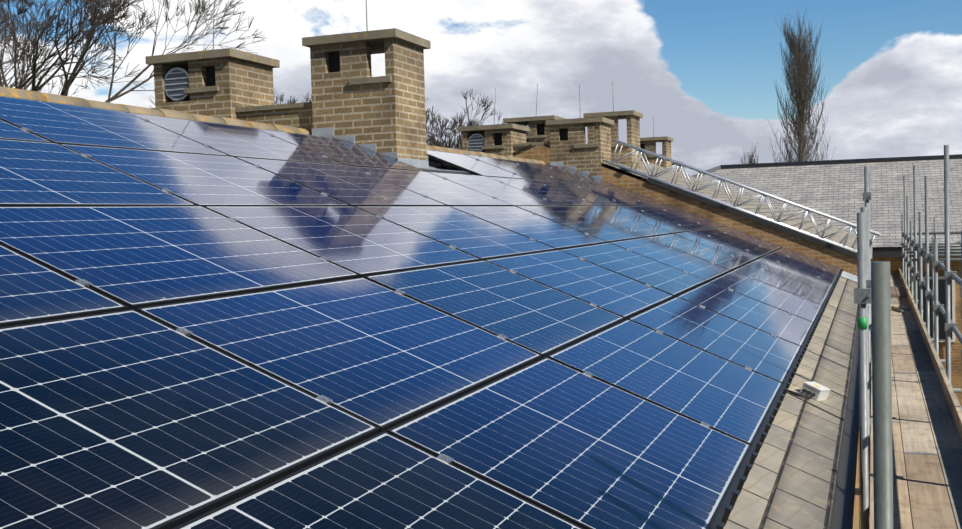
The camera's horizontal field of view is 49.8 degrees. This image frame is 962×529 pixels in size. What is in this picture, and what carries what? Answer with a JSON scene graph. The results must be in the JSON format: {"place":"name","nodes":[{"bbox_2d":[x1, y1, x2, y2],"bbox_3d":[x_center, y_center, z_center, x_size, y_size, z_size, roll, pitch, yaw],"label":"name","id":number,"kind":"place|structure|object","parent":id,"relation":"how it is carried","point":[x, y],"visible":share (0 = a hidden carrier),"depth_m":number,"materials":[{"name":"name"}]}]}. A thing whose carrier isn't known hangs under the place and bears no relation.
{"place":"outdoors","nodes":[
{"label":"outdoors","id":0,"kind":"place"},
{"bbox_2d":[0,0,961,175],"label":"sky","id":1,"kind":"structure","parent":0,"point":[706,71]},
{"bbox_2d":[841,271,857,281],"bbox_3d":[4.553,-0.469,17.921,3.881,1.636,0.118,-1,3,21],"label":"gable flashing","id":2,"kind":"object","parent":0,"point":[844,274],"depth_m":17.35,"materials":[{"name":"white metal"}]},
{"bbox_2d":[859,513,912,528],"bbox_3d":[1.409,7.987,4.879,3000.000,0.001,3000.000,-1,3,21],"label":"ground","id":3,"kind":"structure","parent":0,"point":[860,521],"depth_m":27.13,"materials":[{"name":"brown plant"}]},
{"bbox_2d":[0,0,132,98],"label":"bare tree","id":4,"kind":"object","parent":3,"relation":"on","point":[22,80],"visible":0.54,"depth_m":55.59,"materials":[{"name":"brown plant"}]},
{"bbox_2d":[0,0,265,102],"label":"bare tree","id":5,"kind":"object","parent":3,"relation":"on","point":[95,20],"visible":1,"depth_m":42.04,"materials":[{"name":"brown plant"}]},
{"bbox_2d":[274,91,311,103],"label":"bare tree","id":6,"kind":"object","parent":3,"relation":"on","point":[294,100],"depth_m":55.12,"materials":[{"name":"brown plant"}]},
{"bbox_2d":[425,89,505,149],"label":"bare tree","id":7,"kind":"object","parent":3,"relation":"on","point":[441,132],"visible":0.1,"depth_m":56.36,"materials":[{"name":"brown plant"}]},
{"bbox_2d":[740,142,758,163],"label":"poplar tree","id":8,"kind":"object","parent":3,"relation":"on","point":[751,158],"visible":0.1,"depth_m":72.24,"materials":[{"name":"brown plant"}]},
{"bbox_2d":[769,7,835,162],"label":"poplar tree","id":9,"kind":"object","parent":3,"relation":"on","point":[802,90],"visible":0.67,"depth_m":63.12,"materials":[{"name":"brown plant"}]},
{"bbox_2d":[853,452,858,528],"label":"walls","id":10,"kind":"structure","parent":3,"relation":"on","point":[856,515],"depth_m":24.60,"materials":[{"name":"brick"}]},
{"bbox_2d":[429,162,857,528],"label":"roof","id":11,"kind":"structure","parent":10,"relation":"on","point":[790,483],"depth_m":5.46,"materials":[{"name":"stone"}]},
{"bbox_2d":[0,86,545,163],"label":"ridge tiles","id":12,"kind":"object","parent":11,"relation":"on","point":[24,94],"visible":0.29,"depth_m":9.00,"materials":[{"name":"beige tile"}]},
{"bbox_2d":[145,0,430,167],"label":"chimney","id":13,"kind":"object","parent":11,"relation":"on","point":[354,101],"visible":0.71,"depth_m":11.10,"materials":[{"name":"brick"}]},
{"bbox_2d":[21,119,842,528],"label":"panel rails","id":14,"kind":"object","parent":11,"relation":"on","point":[727,505],"visible":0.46,"depth_m":5.10,"materials":[{"name":"grey metal"}]},
{"bbox_2d":[0,96,840,528],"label":"solar panels","id":15,"kind":"object","parent":14,"relation":"on","point":[124,404],"visible":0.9,"depth_m":4.29,"materials":[{"name":"blue glass"}]},
{"bbox_2d":[640,116,683,181],"bbox_3d":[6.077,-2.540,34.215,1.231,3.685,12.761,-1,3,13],"label":"chimney","id":16,"kind":"object","parent":11,"relation":"on","point":[648,143],"visible":0.29,"depth_m":28.10,"materials":[{"name":"brick"}]},
{"bbox_2d":[787,381,830,400],"bbox_3d":[2.014,0.790,6.767,0.416,0.210,0.368,0,3,37],"label":"junction box","id":17,"kind":"object","parent":11,"relation":"on","point":[814,391],"visible":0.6,"depth_m":6.68,"materials":[{"name":"white plastic"}]},
{"bbox_2d":[830,329,858,528],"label":"gutter","id":18,"kind":"object","parent":11,"relation":"attached to","point":[842,514],"visible":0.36,"depth_m":5.71,"materials":[{"name":"grey metal"}]},
{"bbox_2d":[514,144,875,282],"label":"gable wall","id":19,"kind":"structure","parent":10,"relation":"on","point":[845,260],"depth_m":18.05,"materials":[{"name":"brown brick"}]},
{"bbox_2d":[514,144,871,258],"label":"raised roof","id":20,"kind":"structure","parent":19,"relation":"on","point":[809,227],"depth_m":23.11,"materials":[{"name":"metal"}]},
{"bbox_2d":[458,84,613,179],"bbox_3d":[1.109,-2.171,19.639,2.900,2.424,1.044,-1,3,21],"label":"chimney","id":21,"kind":"object","parent":20,"relation":"on","point":[568,146],"visible":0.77,"depth_m":19.10,"materials":[{"name":"brick"}]},
{"bbox_2d":[503,82,642,178],"bbox_3d":[2.013,-2.486,21.851,2.870,2.735,1.040,-1,3,21],"label":"chimney","id":22,"kind":"object","parent":20,"relation":"on","point":[539,130],"visible":0.27,"depth_m":21.30,"materials":[{"name":"brick"}]},
{"bbox_2d":[606,140,880,252],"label":"lattice beam","id":23,"kind":"structure","parent":20,"relation":"on","point":[807,210],"depth_m":18.12,"materials":[{"name":"silver metal"}]},
{"bbox_2d":[854,145,961,528],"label":"scaffold tubes","id":24,"kind":"object","parent":3,"relation":"on","point":[872,295],"visible":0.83,"depth_m":6.27},
{"bbox_2d":[870,268,961,528],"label":"scaffold boards","id":25,"kind":"object","parent":24,"relation":"on","point":[929,415],"visible":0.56,"depth_m":8.28,"materials":[{"name":"brown wood"}]},
{"bbox_2d":[858,247,961,512],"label":"wing walls","id":26,"kind":"structure","parent":3,"relation":"on","point":[892,256],"depth_m":26.87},
{"bbox_2d":[698,159,961,246],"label":"wing roof","id":27,"kind":"structure","parent":26,"relation":"on","point":[836,190],"depth_m":30.69,"materials":[{"name":"grey tile"}]},
{"bbox_2d":[692,154,961,177],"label":"roof ridge","id":28,"kind":"structure","parent":27,"relation":"on","point":[866,160],"depth_m":33.01,"materials":[{"name":"grey"}]}
]}

